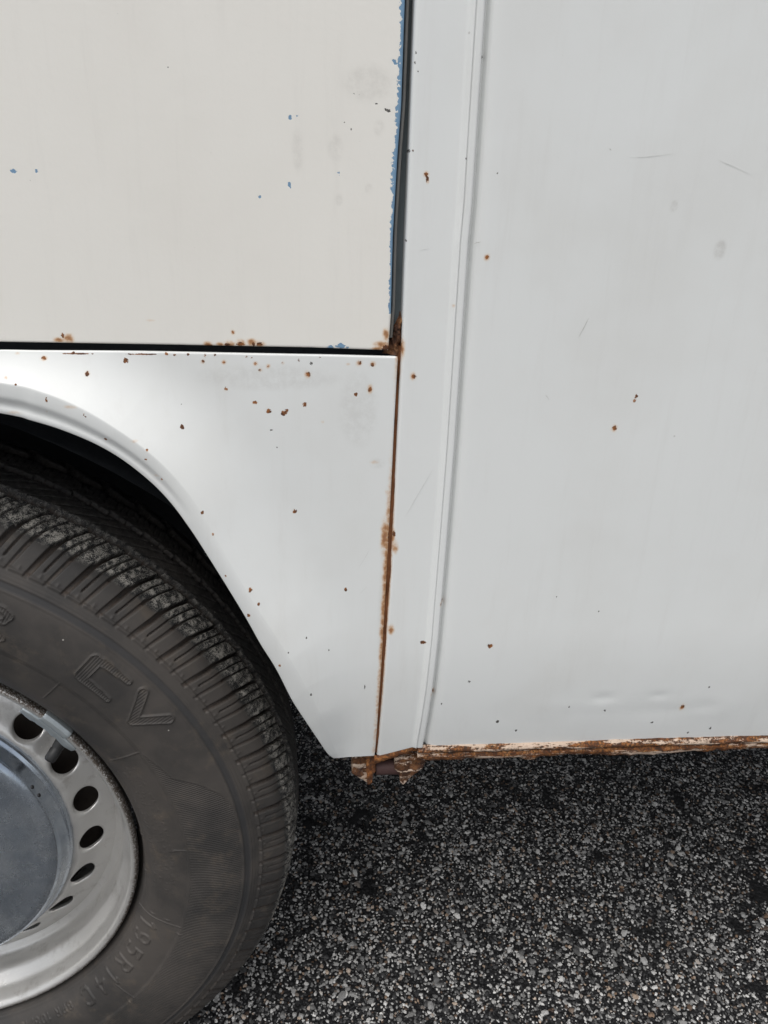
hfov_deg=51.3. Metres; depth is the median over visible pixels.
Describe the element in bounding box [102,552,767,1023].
asphalt ground
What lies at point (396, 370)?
delivery van
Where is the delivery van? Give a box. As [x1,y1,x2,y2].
[0,0,767,1023]

